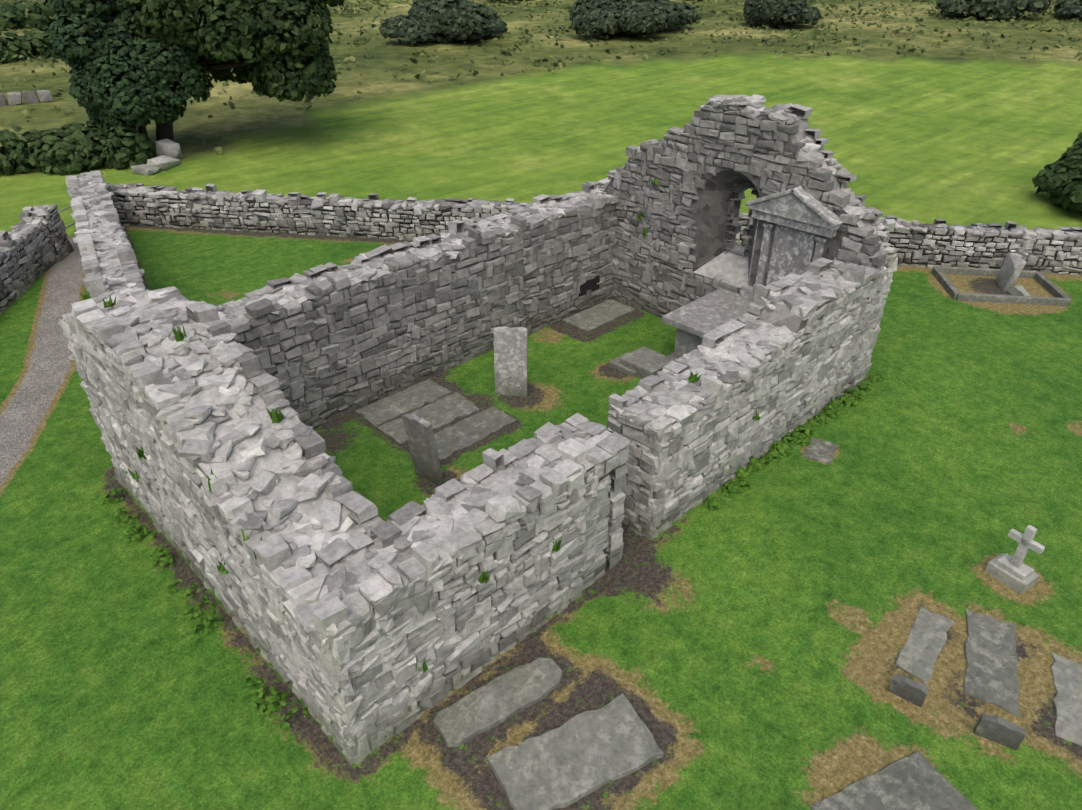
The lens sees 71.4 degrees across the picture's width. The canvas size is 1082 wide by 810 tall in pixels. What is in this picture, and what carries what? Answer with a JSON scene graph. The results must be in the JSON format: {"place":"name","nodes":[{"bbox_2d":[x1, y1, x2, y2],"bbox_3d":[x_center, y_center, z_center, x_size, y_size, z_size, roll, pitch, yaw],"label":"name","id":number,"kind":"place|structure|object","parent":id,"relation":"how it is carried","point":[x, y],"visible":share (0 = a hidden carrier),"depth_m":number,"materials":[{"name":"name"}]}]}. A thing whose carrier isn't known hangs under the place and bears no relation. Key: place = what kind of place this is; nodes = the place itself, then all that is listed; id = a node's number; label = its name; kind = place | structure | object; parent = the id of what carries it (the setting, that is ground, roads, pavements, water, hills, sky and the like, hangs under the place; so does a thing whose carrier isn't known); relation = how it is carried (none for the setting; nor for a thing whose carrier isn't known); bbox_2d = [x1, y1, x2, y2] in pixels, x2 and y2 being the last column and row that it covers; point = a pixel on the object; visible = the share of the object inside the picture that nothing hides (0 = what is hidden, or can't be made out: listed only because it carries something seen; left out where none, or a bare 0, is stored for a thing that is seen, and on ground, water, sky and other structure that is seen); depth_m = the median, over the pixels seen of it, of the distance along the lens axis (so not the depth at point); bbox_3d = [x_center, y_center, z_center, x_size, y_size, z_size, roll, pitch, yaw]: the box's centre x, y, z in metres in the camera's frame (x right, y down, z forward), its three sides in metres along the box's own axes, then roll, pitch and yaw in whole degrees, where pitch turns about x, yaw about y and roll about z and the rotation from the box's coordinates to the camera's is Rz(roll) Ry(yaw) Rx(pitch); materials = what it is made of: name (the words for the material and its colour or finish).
{"place":"outdoors","nodes":[
{"label":"outdoors","id":0,"kind":"place"},
{"bbox_2d":[0,143,1081,809],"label":"lawn ground","id":1,"kind":"structure","parent":0,"point":[742,651],"depth_m":12.49,"materials":[{"name":"green plant"}]},
{"bbox_2d":[58,206,75,227],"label":"fence rails","id":2,"kind":"object","parent":1,"relation":"on","point":[63,210],"visible":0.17,"depth_m":25.41,"materials":[{"name":"grey"}]},
{"bbox_2d":[83,187,124,306],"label":"exterior wall","id":3,"kind":"structure","parent":1,"relation":"on","point":[103,260],"depth_m":19.02,"materials":[{"name":"grey stone"}]},
{"bbox_2d":[100,488,308,731],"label":"wall weeds","id":4,"kind":"object","parent":1,"relation":"on","point":[261,693],"depth_m":11.85,"materials":[{"name":"green plant"}]},
{"bbox_2d":[74,300,418,703],"bbox_3d":[-4.775,1.155,11.657,1.460,4.271,8.360,-27,41,-36],"label":"core","id":5,"kind":"object","parent":1,"relation":"on","point":[285,487],"visible":0.08,"depth_m":10.22,"materials":[{"name":"grey stone"}]},
{"bbox_2d":[355,379,452,427],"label":"grave slab","id":6,"kind":"structure","parent":1,"relation":"on","point":[382,411],"depth_m":16.95,"materials":[{"name":"stone"}]},
{"bbox_2d":[80,177,759,673],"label":"wall plants","id":7,"kind":"object","parent":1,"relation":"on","point":[274,413],"depth_m":10.99,"materials":[{"name":"green plant"}]},
{"bbox_2d":[230,193,614,425],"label":"stone wall","id":8,"kind":"structure","parent":1,"relation":"on","point":[383,273],"depth_m":16.94,"materials":[{"name":"grey stone"}]},
{"bbox_2d":[402,414,443,485],"bbox_3d":[-2.216,0.911,14.266,0.620,1.742,0.129,21,44,30],"label":"headstone","id":9,"kind":"object","parent":1,"relation":"on","point":[422,444],"visible":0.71,"depth_m":14.09,"materials":[{"name":"grey stone"}]},
{"bbox_2d":[377,392,478,445],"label":"grave slab","id":10,"kind":"structure","parent":1,"relation":"on","point":[442,412],"depth_m":16.53,"materials":[{"name":"stone"}]},
{"bbox_2d":[434,406,516,461],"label":"grave slab","id":11,"kind":"structure","parent":1,"relation":"on","point":[466,433],"depth_m":15.99,"materials":[{"name":"stone"}]},
{"bbox_2d":[366,453,584,705],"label":"wall","id":12,"kind":"structure","parent":1,"relation":"on","point":[509,476],"depth_m":10.51,"materials":[{"name":"grey stone"}]},
{"bbox_2d":[433,657,561,746],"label":"slab","id":13,"kind":"structure","parent":1,"relation":"on","point":[495,702],"depth_m":10.30,"materials":[{"name":"stone"}]},
{"bbox_2d":[493,327,527,396],"bbox_3d":[-0.679,-0.894,17.038,0.740,1.876,0.139,4,29,6],"label":"headstone","id":14,"kind":"object","parent":1,"relation":"on","point":[511,360],"visible":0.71,"depth_m":16.91,"materials":[{"name":"stone"}]},
{"bbox_2d":[487,693,663,809],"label":"slab","id":15,"kind":"structure","parent":1,"relation":"on","point":[574,759],"depth_m":9.59,"materials":[{"name":"stone"}]},
{"bbox_2d":[562,299,634,331],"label":"grave slab","id":16,"kind":"structure","parent":1,"relation":"on","point":[598,315],"depth_m":20.85,"materials":[{"name":"stone"}]},
{"bbox_2d":[609,346,674,378],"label":"grave slab","id":17,"kind":"structure","parent":1,"relation":"on","point":[642,362],"depth_m":18.16,"materials":[{"name":"stone"}]},
{"bbox_2d":[662,288,751,358],"bbox_3d":[4.625,-1.432,17.973,2.450,1.440,2.630,-27,41,-36],"label":"chest tomb","id":18,"kind":"object","parent":1,"relation":"on","point":[693,322],"visible":0.21,"depth_m":17.83,"materials":[{"name":"stone"}]},
{"bbox_2d":[609,269,868,521],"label":"wall","id":19,"kind":"structure","parent":1,"relation":"on","point":[780,315],"depth_m":14.42,"materials":[{"name":"grey stone"}]},
{"bbox_2d":[740,205,839,299],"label":"monument wall","id":20,"kind":"structure","parent":1,"relation":"on","point":[795,238],"depth_m":17.27,"materials":[{"name":"stone"}]},
{"bbox_2d":[745,186,842,227],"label":"monument cornice","id":21,"kind":"structure","parent":20,"relation":"on","point":[831,218],"depth_m":16.27,"materials":[{"name":"grey stone"}]},
{"bbox_2d":[704,373,883,510],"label":"wall weeds","id":22,"kind":"object","parent":1,"relation":"on","point":[755,464],"depth_m":15.61,"materials":[{"name":"green plant"}]},
{"bbox_2d":[801,437,838,464],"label":"slab","id":23,"kind":"structure","parent":1,"relation":"on","point":[819,450],"depth_m":15.40,"materials":[{"name":"stone"}]},
{"bbox_2d":[810,751,977,809],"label":"slab","id":24,"kind":"structure","parent":1,"relation":"on","point":[916,780],"depth_m":9.22,"materials":[{"name":"stone"}]},
{"bbox_2d":[888,674,928,706],"bbox_3d":[5.058,3.988,10.413,0.440,0.571,0.107,22,44,31],"label":"foot stone","id":25,"kind":"object","parent":1,"relation":"on","point":[910,690],"visible":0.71,"depth_m":10.30,"materials":[{"name":"grey stone"}]},
{"bbox_2d":[895,606,953,684],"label":"grave slab","id":26,"kind":"structure","parent":1,"relation":"on","point":[920,650],"depth_m":11.21,"materials":[{"name":"stone"}]},
{"bbox_2d":[963,609,1020,717],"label":"grave slab","id":27,"kind":"structure","parent":1,"relation":"on","point":[990,656],"depth_m":10.92,"materials":[{"name":"stone"}]},
{"bbox_2d":[974,713,1025,749],"bbox_3d":[5.970,4.311,9.851,0.500,0.616,0.108,16,40,24],"label":"foot stone","id":28,"kind":"object","parent":1,"relation":"on","point":[1000,730],"visible":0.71,"depth_m":9.75,"materials":[{"name":"grey stone"}]},
{"bbox_2d":[931,266,1070,305],"bbox_3d":[13.702,-3.582,22.591,3.160,0.220,2.260,4,32,6],"label":"plot kerb","id":29,"kind":"object","parent":1,"relation":"on","point":[1060,298],"visible":0.9,"depth_m":22.06,"materials":[{"name":"stone"}]},
{"bbox_2d":[995,253,1030,295],"bbox_3d":[13.972,-3.740,22.171,0.433,1.150,1.453,-6,32,-10],"label":"rough headstone","id":30,"kind":"object","parent":1,"relation":"on","point":[1011,269],"visible":0.79,"depth_m":22.17,"materials":[{"name":"stone"}]},
{"bbox_2d":[985,525,1044,593],"bbox_3d":[7.718,2.394,12.127,0.420,1.090,0.620,-19,36,-27],"label":"stone cross","id":31,"kind":"object","parent":1,"relation":"on","point":[1016,574],"visible":1,"depth_m":12.13,"materials":[{"name":"grey stone"}]},
{"bbox_2d":[1032,132,1081,211],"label":"hedge bush","id":32,"kind":"object","parent":1,"relation":"on","point":[1059,181],"visible":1,"depth_m":28.65,"materials":[{"name":"green plant"}]},
{"bbox_2d":[1051,652,1081,745],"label":"grave slab","id":33,"kind":"structure","parent":1,"relation":"on","point":[1067,682],"depth_m":10.41,"materials":[{"name":"stone"}]},
{"bbox_2d":[0,0,1081,192],"bbox_3d":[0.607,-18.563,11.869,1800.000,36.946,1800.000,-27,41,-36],"label":"grass field","id":34,"kind":"structure","parent":0,"point":[1013,114],"depth_m":49.03,"materials":[{"name":"green plant"}]},
{"bbox_2d":[0,230,50,307],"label":"boundary wall","id":35,"kind":"structure","parent":34,"relation":"on","point":[3,280],"depth_m":22.28,"materials":[{"name":"grey stone"}]},
{"bbox_2d":[0,90,52,106],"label":"field wall","id":36,"kind":"structure","parent":34,"relation":"on","point":[29,97],"depth_m":44.95,"materials":[{"name":"stone"}]},
{"bbox_2d":[29,209,66,254],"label":"stile pillar","id":37,"kind":"structure","parent":34,"relation":"on","point":[33,215],"depth_m":24.23,"materials":[{"name":"grey stone"}]},
{"bbox_2d":[0,22,109,63],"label":"hedgerow foliage","id":38,"kind":"object","parent":34,"relation":"on","point":[34,42],"visible":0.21,"depth_m":57.33,"materials":[{"name":"green plant"}]},
{"bbox_2d":[0,121,152,175],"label":"hedge foliage","id":39,"kind":"object","parent":34,"relation":"on","point":[46,151],"visible":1,"depth_m":33.49,"materials":[{"name":"green plant"}]},
{"bbox_2d":[48,0,213,153],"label":"dark tree","id":40,"kind":"object","parent":34,"relation":"on","point":[107,83],"depth_m":32.77,"materials":[{"name":"green plant"}]},
{"bbox_2d":[130,139,182,175],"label":"boulders","id":41,"kind":"object","parent":34,"relation":"on","point":[169,153],"visible":1,"depth_m":34.40,"materials":[{"name":"grey stone"}]},
{"bbox_2d":[0,0,317,29],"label":"hedgerow foliage","id":42,"kind":"object","parent":34,"relation":"on","point":[38,16],"visible":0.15,"depth_m":70.98,"materials":[{"name":"green plant"}]},
{"bbox_2d":[112,0,345,141],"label":"hawthorn tree","id":43,"kind":"object","parent":34,"relation":"on","point":[268,40],"depth_m":33.02,"materials":[{"name":"green plant"}]},
{"bbox_2d":[379,0,507,43],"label":"sallow bush","id":44,"kind":"object","parent":34,"relation":"on","point":[431,20],"depth_m":63.68,"materials":[{"name":"green plant"}]},
{"bbox_2d":[59,95,897,763],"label":"church stones","id":45,"kind":"object","parent":34,"relation":"on","point":[363,687],"visible":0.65,"depth_m":13.13,"materials":[{"name":"grey stone"}]},
{"bbox_2d":[60,94,898,631],"bbox_3d":[-6.022,-5.939,19.451,14.491,4.257,25.279,-27,41,-36],"label":"capstone","id":46,"kind":"object","parent":45,"relation":"on","point":[352,570],"visible":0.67,"depth_m":10.89,"materials":[{"name":"stone"}]},
{"bbox_2d":[564,435,604,484],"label":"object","id":47,"kind":"object","parent":45,"relation":"on","point":[589,465],"depth_m":11.09,"materials":[{"name":"grey stone"}]},
{"bbox_2d":[579,275,599,295],"bbox_3d":[1.277,-3.369,21.091,0.800,0.400,0.260,-27,41,-36],"label":"wall opening","id":48,"kind":"object","parent":45,"relation":"attached to","point":[591,285],"visible":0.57,"depth_m":21.00,"materials":[{"name":"black"}]},
{"bbox_2d":[586,473,608,487],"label":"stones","id":49,"kind":"object","parent":45,"relation":"on","point":[603,477],"visible":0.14,"depth_m":11.32,"materials":[{"name":"grey stone"}]},
{"bbox_2d":[487,0,518,2],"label":"bush","id":50,"kind":"object","parent":34,"relation":"on","point":[503,1],"visible":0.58,"depth_m":94.20,"materials":[{"name":"green plant"}]},
{"bbox_2d":[0,183,1081,314],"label":"dry stones","id":51,"kind":"object","parent":34,"relation":"on","point":[37,244],"visible":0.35,"depth_m":25.26,"materials":[{"name":"grey stone"}]},
{"bbox_2d":[0,183,1081,262],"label":"dry top stones","id":52,"kind":"object","parent":51,"relation":"on","point":[317,202],"visible":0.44,"depth_m":25.50,"materials":[{"name":"grey stone"}]},
{"bbox_2d":[0,0,1081,155],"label":"grass tufts","id":53,"kind":"object","parent":34,"relation":"on","point":[394,75],"visible":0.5,"depth_m":68.66,"materials":[{"name":"green plant"}]},
{"bbox_2d":[113,188,1081,274],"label":"boundary wall","id":54,"kind":"structure","parent":34,"relation":"on","point":[308,202],"depth_m":25.88,"materials":[{"name":"grey stone"}]},
{"bbox_2d":[569,0,698,34],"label":"sallow bush","id":55,"kind":"object","parent":34,"relation":"on","point":[612,17],"visible":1,"depth_m":67.05,"materials":[{"name":"green plant"}]},
{"bbox_2d":[598,101,888,314],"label":"gable wall","id":56,"kind":"structure","parent":34,"relation":"on","point":[711,204],"depth_m":18.66,"materials":[{"name":"grey stone"}]},
{"bbox_2d":[743,0,821,26],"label":"sallow bush","id":57,"kind":"object","parent":34,"relation":"on","point":[772,13],"visible":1,"depth_m":73.73,"materials":[{"name":"green plant"}]},
{"bbox_2d":[936,0,1050,20],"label":"sallow bush","id":58,"kind":"object","parent":34,"relation":"on","point":[998,9],"visible":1,"depth_m":80.45,"materials":[{"name":"green plant"}]},
{"bbox_2d":[1053,0,1081,19],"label":"sallow bush","id":59,"kind":"object","parent":34,"relation":"on","point":[1066,8],"visible":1,"depth_m":80.88,"materials":[{"name":"green plant"}]},
{"bbox_2d":[750,193,829,224],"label":"monument pediment","id":60,"kind":"structure","parent":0,"point":[792,204],"depth_m":16.59,"materials":[{"name":"grey stone"}]}
]}

